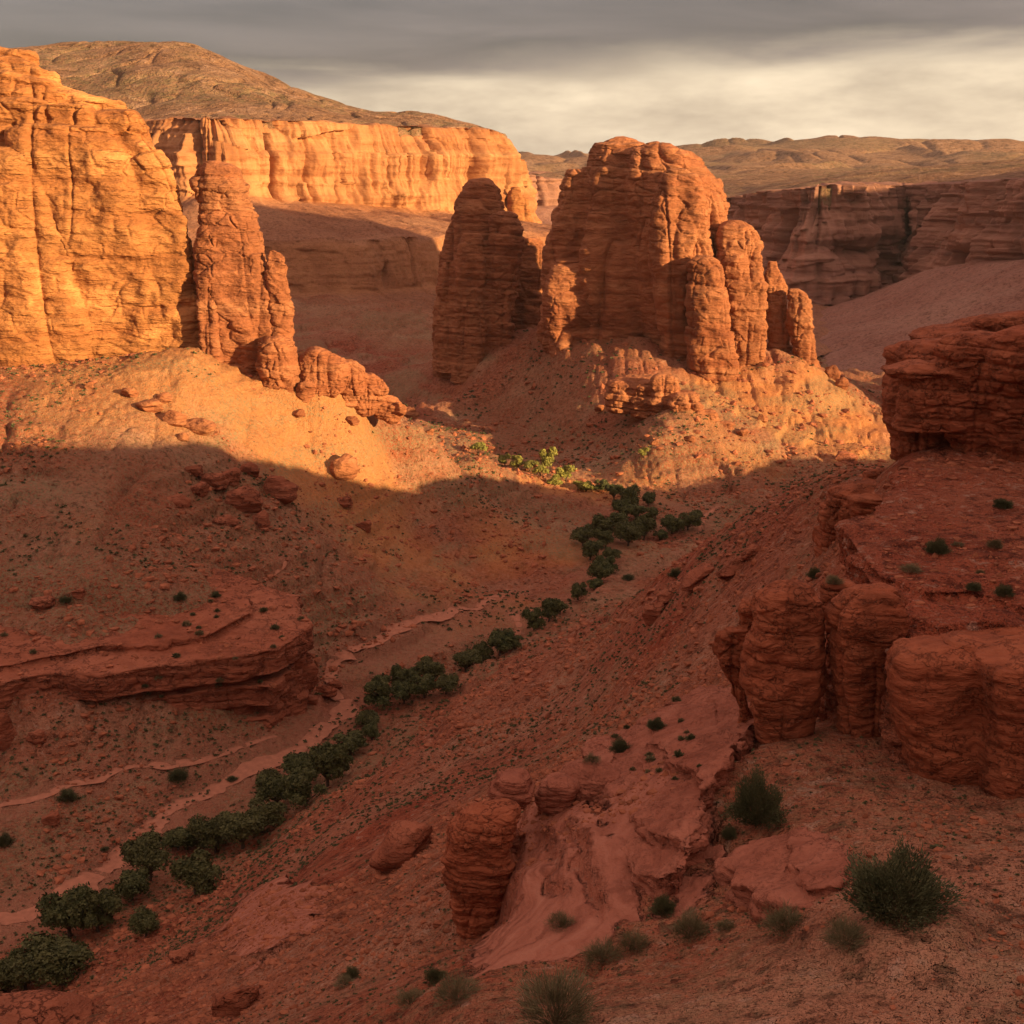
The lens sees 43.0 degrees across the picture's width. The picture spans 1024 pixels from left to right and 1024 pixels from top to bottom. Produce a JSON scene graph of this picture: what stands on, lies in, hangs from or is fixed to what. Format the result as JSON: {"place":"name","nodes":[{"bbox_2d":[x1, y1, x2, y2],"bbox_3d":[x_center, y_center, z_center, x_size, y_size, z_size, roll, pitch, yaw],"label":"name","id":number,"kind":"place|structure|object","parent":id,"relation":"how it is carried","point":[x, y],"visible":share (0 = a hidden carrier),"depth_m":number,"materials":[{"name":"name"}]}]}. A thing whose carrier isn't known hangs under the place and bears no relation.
{"place":"outdoors","nodes":[
{"label":"outdoors","id":0,"kind":"place"},
{"bbox_2d":[0,735,276,806],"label":"path","id":1,"kind":"structure","parent":0,"point":[115,770],"depth_m":181.58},
{"bbox_2d":[0,699,358,924],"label":"path","id":2,"kind":"structure","parent":0,"point":[255,765],"depth_m":180.34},
{"bbox_2d":[9,41,506,137],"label":"mesa hill","id":3,"kind":"structure","parent":0,"point":[155,80],"depth_m":964.55,"materials":[{"name":"stone"}]},
{"bbox_2d":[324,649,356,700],"bbox_3d":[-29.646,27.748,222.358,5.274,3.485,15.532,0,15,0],"label":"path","id":4,"kind":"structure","parent":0,"point":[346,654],"depth_m":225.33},
{"bbox_2d":[347,589,512,651],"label":"path","id":5,"kind":"structure","parent":0,"point":[444,615],"depth_m":242.80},
{"bbox_2d":[144,116,831,356],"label":"mesa","id":6,"kind":"structure","parent":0,"point":[347,211],"depth_m":806.70,"materials":[{"name":"stone"}]},
{"bbox_2d":[506,187,533,222],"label":"rock buttress","id":7,"kind":"object","parent":6,"relation":"attached to","point":[517,202],"visible":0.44,"depth_m":929.29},
{"bbox_2d":[0,294,1023,1023],"bbox_3d":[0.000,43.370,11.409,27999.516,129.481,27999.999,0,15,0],"label":"ground","id":8,"kind":"structure","parent":0,"point":[132,468],"depth_m":184.84,"materials":[{"name":"soil"}]},
{"bbox_2d":[0,709,16,751],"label":"boulder","id":9,"kind":"object","parent":8,"relation":"on","point":[8,733],"visible":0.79,"depth_m":179.29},
{"bbox_2d":[0,954,29,992],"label":"tree","id":10,"kind":"object","parent":8,"relation":"on","point":[8,980],"visible":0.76,"depth_m":132.75,"materials":[{"name":"green plant"}]},
{"bbox_2d":[0,989,100,1023],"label":"boulder","id":11,"kind":"object","parent":8,"relation":"on","point":[43,1006],"visible":0.95,"depth_m":75.55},
{"bbox_2d":[10,930,94,987],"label":"tree","id":12,"kind":"object","parent":8,"relation":"on","point":[57,959],"visible":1,"depth_m":129.56,"materials":[{"name":"green plant"}]},
{"bbox_2d":[35,881,93,936],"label":"tree","id":13,"kind":"object","parent":8,"relation":"on","point":[68,910],"visible":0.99,"depth_m":143.21,"materials":[{"name":"green plant"}]},
{"bbox_2d":[0,46,200,366],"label":"cliff","id":14,"kind":"structure","parent":8,"relation":"on","point":[96,255],"depth_m":282.07,"materials":[{"name":"stone"}]},
{"bbox_2d":[81,888,124,932],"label":"tree","id":15,"kind":"object","parent":8,"relation":"on","point":[103,903],"visible":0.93,"depth_m":145.15,"materials":[{"name":"green plant"}]},
{"bbox_2d":[112,867,150,901],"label":"tree","id":16,"kind":"object","parent":8,"relation":"on","point":[132,884],"visible":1,"depth_m":152.25,"materials":[{"name":"green plant"}]},
{"bbox_2d":[127,905,162,936],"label":"tree","id":17,"kind":"object","parent":8,"relation":"on","point":[143,921],"visible":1,"depth_m":132.36,"materials":[{"name":"green plant"}]},
{"bbox_2d":[119,830,171,880],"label":"tree","id":18,"kind":"object","parent":8,"relation":"on","point":[144,850],"visible":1,"depth_m":156.08,"materials":[{"name":"green plant"}]},
{"bbox_2d":[0,568,313,731],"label":"rock ledge","id":19,"kind":"object","parent":8,"relation":"on","point":[188,683],"visible":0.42,"depth_m":195.19,"materials":[{"name":"stone"}]},
{"bbox_2d":[0,569,309,688],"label":"scree","id":20,"kind":"structure","parent":19,"relation":"on","point":[226,645],"depth_m":198.84,"materials":[{"name":"stone"}]},
{"bbox_2d":[301,661,318,692],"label":"boulder","id":21,"kind":"object","parent":19,"relation":"on","point":[310,678],"visible":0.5,"depth_m":206.28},
{"bbox_2d":[162,410,187,426],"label":"boulder","id":22,"kind":"object","parent":8,"relation":"on","point":[174,418],"visible":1,"depth_m":256.41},
{"bbox_2d":[160,828,192,850],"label":"tree","id":23,"kind":"object","parent":8,"relation":"on","point":[166,840],"visible":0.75,"depth_m":167.15,"materials":[{"name":"green plant"}]},
{"bbox_2d":[167,947,198,964],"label":"boulder","id":24,"kind":"object","parent":8,"relation":"on","point":[180,956],"visible":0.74,"depth_m":84.67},
{"bbox_2d":[167,847,224,894],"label":"tree","id":25,"kind":"object","parent":8,"relation":"on","point":[200,872],"visible":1,"depth_m":145.40,"materials":[{"name":"green plant"}]},
{"bbox_2d":[183,418,216,435],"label":"boulder","id":26,"kind":"object","parent":8,"relation":"on","point":[202,426],"visible":0.91,"depth_m":257.48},
{"bbox_2d":[184,813,230,853],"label":"tree","id":27,"kind":"object","parent":8,"relation":"on","point":[206,831],"visible":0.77,"depth_m":164.89,"materials":[{"name":"green plant"}]},
{"bbox_2d":[196,277,223,362],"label":"rock column","id":28,"kind":"object","parent":8,"relation":"on","point":[208,326],"visible":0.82,"depth_m":285.49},
{"bbox_2d":[200,473,228,489],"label":"boulder","id":29,"kind":"object","parent":8,"relation":"on","point":[218,481],"visible":0.89,"depth_m":246.50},
{"bbox_2d":[189,160,272,374],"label":"rock spire","id":30,"kind":"object","parent":8,"relation":"on","point":[229,257],"visible":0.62,"depth_m":284.40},
{"bbox_2d":[211,985,262,1017],"bbox_3d":[-13.104,23.658,62.499,2.518,2.028,1.735,1,15,2],"label":"boulder","id":31,"kind":"object","parent":8,"relation":"on","point":[235,1002],"visible":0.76,"depth_m":61.77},
{"bbox_2d":[212,810,267,848],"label":"tree","id":32,"kind":"object","parent":8,"relation":"on","point":[240,827],"visible":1,"depth_m":162.94,"materials":[{"name":"green plant"}]},
{"bbox_2d":[224,485,262,512],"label":"boulder","id":33,"kind":"object","parent":8,"relation":"on","point":[246,499],"visible":0.96,"depth_m":243.53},
{"bbox_2d":[245,797,290,832],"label":"tree","id":34,"kind":"object","parent":8,"relation":"on","point":[271,811],"visible":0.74,"depth_m":167.72,"materials":[{"name":"green plant"}]},
{"bbox_2d":[253,773,288,802],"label":"tree","id":35,"kind":"object","parent":8,"relation":"on","point":[273,788],"visible":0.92,"depth_m":173.91,"materials":[{"name":"green plant"}]},
{"bbox_2d":[255,336,300,392],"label":"rock column","id":36,"kind":"object","parent":8,"relation":"on","point":[277,366],"visible":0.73,"depth_m":284.24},
{"bbox_2d":[264,250,294,339],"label":"rock column","id":37,"kind":"object","parent":8,"relation":"on","point":[281,307],"visible":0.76,"depth_m":285.53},
{"bbox_2d":[263,475,298,504],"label":"boulder","id":38,"kind":"object","parent":8,"relation":"on","point":[283,490],"visible":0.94,"depth_m":256.97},
{"bbox_2d":[280,752,312,774],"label":"tree","id":39,"kind":"object","parent":8,"relation":"on","point":[294,763],"visible":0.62,"depth_m":183.46,"materials":[{"name":"green plant"}]},
{"bbox_2d":[281,767,327,809],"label":"tree","id":40,"kind":"object","parent":8,"relation":"on","point":[301,780],"visible":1,"depth_m":170.01,"materials":[{"name":"green plant"}]},
{"bbox_2d":[304,741,349,786],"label":"tree","id":41,"kind":"object","parent":8,"relation":"on","point":[328,759],"visible":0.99,"depth_m":176.79,"materials":[{"name":"green plant"}]},
{"bbox_2d":[330,453,359,480],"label":"boulder","id":42,"kind":"object","parent":8,"relation":"on","point":[344,467],"visible":0.98,"depth_m":281.96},
{"bbox_2d":[330,729,366,755],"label":"tree","id":43,"kind":"object","parent":8,"relation":"on","point":[353,741],"visible":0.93,"depth_m":193.03,"materials":[{"name":"green plant"}]},
{"bbox_2d":[296,346,405,423],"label":"rock outcrop","id":44,"kind":"object","parent":8,"relation":"on","point":[325,372],"visible":0.84,"depth_m":290.19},
{"bbox_2d":[363,674,399,710],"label":"tree","id":45,"kind":"object","parent":8,"relation":"on","point":[379,686],"visible":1,"depth_m":211.51,"materials":[{"name":"green plant"}]},
{"bbox_2d":[385,663,410,683],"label":"tree","id":46,"kind":"object","parent":8,"relation":"on","point":[398,672],"visible":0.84,"depth_m":219.32,"materials":[{"name":"green plant"}]},
{"bbox_2d":[369,820,433,872],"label":"boulder","id":47,"kind":"object","parent":8,"relation":"on","point":[403,841],"visible":0.69,"depth_m":85.42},
{"bbox_2d":[390,679,414,703],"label":"tree","id":48,"kind":"object","parent":8,"relation":"on","point":[403,694],"visible":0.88,"depth_m":213.20,"materials":[{"name":"green plant"}]},
{"bbox_2d":[390,984,424,1010],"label":"shrub","id":49,"kind":"object","parent":8,"relation":"on","point":[410,994],"visible":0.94,"depth_m":42.46,"materials":[{"name":"green plant"}]},
{"bbox_2d":[407,673,436,697],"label":"tree","id":50,"kind":"object","parent":8,"relation":"on","point":[423,684],"visible":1,"depth_m":210.70,"materials":[{"name":"green plant"}]},
{"bbox_2d":[414,655,444,679],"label":"tree","id":51,"kind":"object","parent":8,"relation":"on","point":[427,664],"visible":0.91,"depth_m":221.90,"materials":[{"name":"green plant"}]},
{"bbox_2d":[0,329,881,594],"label":"ground scrub","id":52,"kind":"object","parent":8,"relation":"on","point":[465,428],"visible":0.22,"depth_m":374.47,"materials":[{"name":"orange plant"}]},
{"bbox_2d":[0,437,883,993],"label":"ground scrub","id":53,"kind":"object","parent":8,"relation":"on","point":[316,827],"visible":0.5,"depth_m":154.40,"materials":[{"name":"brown plant"}]},
{"bbox_2d":[0,462,890,999],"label":"scree","id":54,"kind":"structure","parent":8,"relation":"on","point":[346,888],"depth_m":140.81,"materials":[{"name":"gravel"}]},
{"bbox_2d":[0,338,892,626],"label":"scree","id":55,"kind":"structure","parent":8,"relation":"on","point":[552,472],"depth_m":322.08,"materials":[{"name":"stone"}]},
{"bbox_2d":[434,672,459,693],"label":"tree","id":56,"kind":"object","parent":8,"relation":"on","point":[447,683],"visible":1,"depth_m":209.94,"materials":[{"name":"green plant"}]},
{"bbox_2d":[428,967,484,1008],"bbox_3d":[-1.612,14.425,39.596,1.886,0.989,2.127,6,16,23],"label":"shrub","id":57,"kind":"object","parent":8,"relation":"on","point":[456,988],"visible":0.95,"depth_m":39.58,"materials":[{"name":"green plant"}]},
{"bbox_2d":[451,648,482,671],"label":"tree","id":58,"kind":"object","parent":8,"relation":"on","point":[466,659],"visible":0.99,"depth_m":229.06,"materials":[{"name":"green plant"}]},
{"bbox_2d":[431,178,524,383],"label":"rock tower","id":59,"kind":"structure","parent":8,"relation":"on","point":[480,263],"depth_m":503.98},
{"bbox_2d":[441,798,520,939],"bbox_3d":[-1.327,16.423,56.009,3.450,8.523,2.686,0,15,0],"label":"rock column","id":60,"kind":"object","parent":8,"relation":"on","point":[477,860],"visible":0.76,"depth_m":54.65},
{"bbox_2d":[486,627,515,655],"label":"tree","id":61,"kind":"object","parent":8,"relation":"on","point":[501,640],"visible":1,"depth_m":231.97,"materials":[{"name":"green plant"}]},
{"bbox_2d":[488,768,534,853],"bbox_3d":[-0.015,13.198,57.266,2.101,3.867,2.032,0,15,0],"label":"boulder","id":62,"kind":"object","parent":8,"relation":"on","point":[517,785],"visible":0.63,"depth_m":56.32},
{"bbox_2d":[511,237,543,331],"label":"rock wall","id":63,"kind":"structure","parent":8,"relation":"on","point":[526,307],"depth_m":532.37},
{"bbox_2d":[520,607,545,629],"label":"tree","id":64,"kind":"object","parent":8,"relation":"on","point":[534,620],"visible":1,"depth_m":244.82,"materials":[{"name":"green plant"}]},
{"bbox_2d":[72,632,1023,1023],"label":"scree","id":65,"kind":"structure","parent":8,"relation":"on","point":[274,962],"depth_m":62.97,"materials":[{"name":"gravel"}]},
{"bbox_2d":[540,597,564,621],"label":"tree","id":66,"kind":"object","parent":8,"relation":"on","point":[550,607],"visible":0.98,"depth_m":249.87,"materials":[{"name":"green plant"}]},
{"bbox_2d":[534,772,579,815],"bbox_3d":[2.006,13.561,58.353,2.038,3.864,1.868,0,15,0],"label":"boulder","id":67,"kind":"object","parent":8,"relation":"on","point":[555,793],"visible":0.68,"depth_m":57.46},
{"bbox_2d":[508,960,608,1023],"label":"shrub","id":68,"kind":"object","parent":8,"relation":"on","point":[556,997],"visible":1,"depth_m":34.25,"materials":[{"name":"green plant"}]},
{"bbox_2d":[544,908,577,933],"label":"shrub","id":69,"kind":"object","parent":8,"relation":"on","point":[563,921],"visible":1,"depth_m":45.76,"materials":[{"name":"green plant"}]},
{"bbox_2d":[559,759,620,800],"bbox_3d":[3.460,13.248,59.237,3.085,3.905,2.676,0,15,0],"label":"boulder","id":70,"kind":"object","parent":8,"relation":"on","point":[593,779],"visible":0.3,"depth_m":58.17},
{"bbox_2d":[580,540,605,559],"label":"tree","id":71,"kind":"object","parent":8,"relation":"on","point":[590,548],"visible":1,"depth_m":291.80,"materials":[{"name":"green plant"}]},
{"bbox_2d":[167,726,1023,1023],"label":"ground scrub","id":72,"kind":"object","parent":8,"relation":"on","point":[653,904],"visible":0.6,"depth_m":49.00,"materials":[{"name":"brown plant"}]},
{"bbox_2d":[585,513,614,532],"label":"tree","id":73,"kind":"object","parent":8,"relation":"on","point":[602,522],"visible":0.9,"depth_m":306.32,"materials":[{"name":"green plant"}]},
{"bbox_2d":[586,558,614,578],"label":"tree","id":74,"kind":"object","parent":8,"relation":"on","point":[601,568],"visible":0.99,"depth_m":275.92,"materials":[{"name":"green plant"}]},
{"bbox_2d":[578,934,627,973],"bbox_3d":[3.002,14.104,41.853,1.916,1.002,1.700,-1,15,-2],"label":"shrub","id":75,"kind":"object","parent":8,"relation":"on","point":[598,950],"visible":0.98,"depth_m":41.90,"materials":[{"name":"green plant"}]},
{"bbox_2d":[613,518,642,545],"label":"tree","id":76,"kind":"object","parent":8,"relation":"on","point":[627,531],"visible":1,"depth_m":301.41,"materials":[{"name":"green plant"}]},
{"bbox_2d":[617,483,641,504],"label":"tree","id":77,"kind":"object","parent":8,"relation":"on","point":[630,493],"visible":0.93,"depth_m":339.68,"materials":[{"name":"green plant"}]},
{"bbox_2d":[536,136,729,360],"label":"butte","id":78,"kind":"object","parent":8,"relation":"on","point":[634,229],"visible":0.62,"depth_m":458.18,"materials":[{"name":"stone"}]},
{"bbox_2d":[617,927,653,956],"bbox_3d":[4.000,13.776,41.989,1.322,0.866,1.491,10,18,33],"label":"shrub","id":79,"kind":"object","parent":8,"relation":"on","point":[635,940],"visible":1,"depth_m":41.96,"materials":[{"name":"green plant"}]},
{"bbox_2d":[632,514,657,539],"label":"tree","id":80,"kind":"object","parent":8,"relation":"on","point":[646,524],"visible":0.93,"depth_m":310.26,"materials":[{"name":"green plant"}]},
{"bbox_2d":[642,602,664,625],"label":"boulder","id":81,"kind":"object","parent":8,"relation":"on","point":[652,612],"visible":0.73,"depth_m":127.31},
{"bbox_2d":[645,891,675,918],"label":"shrub","id":82,"kind":"object","parent":8,"relation":"on","point":[663,904],"visible":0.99,"depth_m":44.14,"materials":[{"name":"green plant"}]},
{"bbox_2d":[581,685,756,900],"bbox_3d":[7.452,12.968,59.192,8.933,9.523,27.496,0,15,0],"label":"rock ledge","id":83,"kind":"object","parent":8,"relation":"on","point":[665,849],"visible":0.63,"depth_m":54.10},
{"bbox_2d":[603,372,735,429],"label":"rock outcrop","id":84,"kind":"object","parent":8,"relation":"on","point":[641,396],"visible":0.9,"depth_m":402.25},
{"bbox_2d":[660,514,685,533],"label":"tree","id":85,"kind":"object","parent":8,"relation":"on","point":[671,523],"visible":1,"depth_m":314.90,"materials":[{"name":"green plant"}]},
{"bbox_2d":[664,905,709,945],"bbox_3d":[5.794,13.174,41.530,1.682,1.037,1.585,-9,17,-30],"label":"shrub","id":86,"kind":"object","parent":8,"relation":"on","point":[684,924],"visible":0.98,"depth_m":41.56,"materials":[{"name":"green plant"}]},
{"bbox_2d":[680,563,714,591],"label":"boulder","id":87,"kind":"object","parent":8,"relation":"on","point":[696,576],"visible":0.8,"depth_m":120.30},
{"bbox_2d":[684,255,738,383],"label":"rock pillar","id":88,"kind":"object","parent":8,"relation":"on","point":[712,354],"visible":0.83,"depth_m":439.29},
{"bbox_2d":[716,557,745,580],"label":"boulder","id":89,"kind":"object","parent":8,"relation":"on","point":[726,572],"visible":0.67,"depth_m":112.29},
{"bbox_2d":[712,596,753,723],"bbox_3d":[10.228,7.664,58.667,2.497,7.789,2.025,0,15,0],"label":"rock column","id":90,"kind":"object","parent":8,"relation":"on","point":[727,645],"visible":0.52,"depth_m":57.69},
{"bbox_2d":[713,220,768,367],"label":"rock pillar","id":91,"kind":"object","parent":8,"relation":"on","point":[738,245],"visible":0.77,"depth_m":445.09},
{"bbox_2d":[718,757,789,831],"bbox_3d":[9.200,10.382,48.493,2.661,2.843,2.509,6,16,21],"label":"shrub","id":92,"kind":"object","parent":8,"relation":"on","point":[756,803],"visible":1,"depth_m":48.17,"materials":[{"name":"green plant"}]},
{"bbox_2d":[764,261,792,351],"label":"rock pillar","id":93,"kind":"object","parent":8,"relation":"on","point":[778,336],"visible":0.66,"depth_m":468.01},
{"bbox_2d":[739,579,827,743],"bbox_3d":[11.859,7.904,56.997,3.905,10.325,3.373,0,15,0],"label":"rock column","id":94,"kind":"object","parent":8,"relation":"on","point":[783,680],"visible":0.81,"depth_m":55.41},
{"bbox_2d":[756,897,810,942],"bbox_3d":[8.084,11.983,38.225,1.828,0.935,1.768,3,15,10],"label":"shrub","id":95,"kind":"object","parent":8,"relation":"on","point":[785,920],"visible":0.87,"depth_m":38.25,"materials":[{"name":"green plant"}]},
{"bbox_2d":[713,827,854,922],"bbox_3d":[9.281,12.596,42.958,4.705,4.554,8.429,0,15,0],"label":"rock slab","id":96,"kind":"object","parent":8,"relation":"on","point":[801,867],"visible":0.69,"depth_m":42.71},
{"bbox_2d":[785,288,820,367],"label":"rock pillar","id":97,"kind":"object","parent":8,"relation":"on","point":[798,322],"visible":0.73,"depth_m":462.96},
{"bbox_2d":[816,911,873,954],"bbox_3d":[9.112,11.387,35.300,1.631,0.834,1.578,14,20,42],"label":"shrub","id":98,"kind":"object","parent":8,"relation":"on","point":[837,923],"visible":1,"depth_m":35.25,"materials":[{"name":"green plant"}]},
{"bbox_2d":[812,467,886,557],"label":"rock outcrop","id":99,"kind":"object","parent":8,"relation":"on","point":[847,500],"visible":0.3,"depth_m":87.55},
{"bbox_2d":[819,577,910,737],"bbox_3d":[14.999,7.856,56.880,3.459,10.392,5.178,0,15,0],"label":"rock column","id":100,"kind":"object","parent":8,"relation":"on","point":[866,625],"visible":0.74,"depth_m":54.42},
{"bbox_2d":[835,831,969,938],"bbox_3d":[10.534,10.000,35.671,3.655,2.603,3.445,8,17,29],"label":"shrub","id":101,"kind":"object","parent":8,"relation":"on","point":[901,874],"visible":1,"depth_m":35.55,"materials":[{"name":"green plant"}]},
{"bbox_2d":[818,449,1023,763],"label":"rock bench","id":102,"kind":"object","parent":8,"relation":"on","point":[954,501],"visible":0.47,"depth_m":64.24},
{"bbox_2d":[843,449,1023,722],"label":"scree","id":103,"kind":"structure","parent":102,"relation":"on","point":[975,555],"depth_m":66.92,"materials":[{"name":"stone"}]},
{"bbox_2d":[924,537,952,554],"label":"shrub","id":104,"kind":"object","parent":102,"relation":"on","point":[939,547],"visible":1,"depth_m":63.62,"materials":[{"name":"green plant"}]},
{"bbox_2d":[880,310,1023,462],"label":"rock outcrop","id":105,"kind":"object","parent":8,"relation":"on","point":[957,384],"visible":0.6,"depth_m":84.99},
{"bbox_2d":[885,626,1023,799],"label":"rock block","id":106,"kind":"object","parent":8,"relation":"on","point":[956,703],"visible":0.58,"depth_m":49.92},
{"bbox_2d":[0,0,1023,155],"label":"sky","id":107,"kind":"structure","parent":0,"point":[554,77],"materials":[{"name":"grey"}]},
{"bbox_2d":[528,171,561,224],"bbox_3d":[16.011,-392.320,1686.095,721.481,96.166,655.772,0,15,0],"label":"cliff","id":108,"kind":"structure","parent":0,"point":[548,191],"depth_m":1662.61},
{"bbox_2d":[518,135,1023,178],"bbox_3d":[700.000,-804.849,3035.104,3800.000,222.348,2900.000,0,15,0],"label":"hills","id":109,"kind":"structure","parent":0,"point":[740,156],"depth_m":3247.52,"materials":[{"name":"stone"}]},
{"bbox_2d":[714,159,1023,213],"bbox_3d":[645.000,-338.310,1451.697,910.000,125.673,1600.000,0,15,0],"label":"plateau","id":110,"kind":"structure","parent":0,"point":[736,184],"depth_m":1257.10,"materials":[{"name":"stone"}]},
{"bbox_2d":[726,178,1023,380],"bbox_3d":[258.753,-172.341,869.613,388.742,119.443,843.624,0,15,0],"label":"canyon wall","id":111,"kind":"structure","parent":0,"point":[878,267],"depth_m":941.75,"materials":[{"name":"stone"}]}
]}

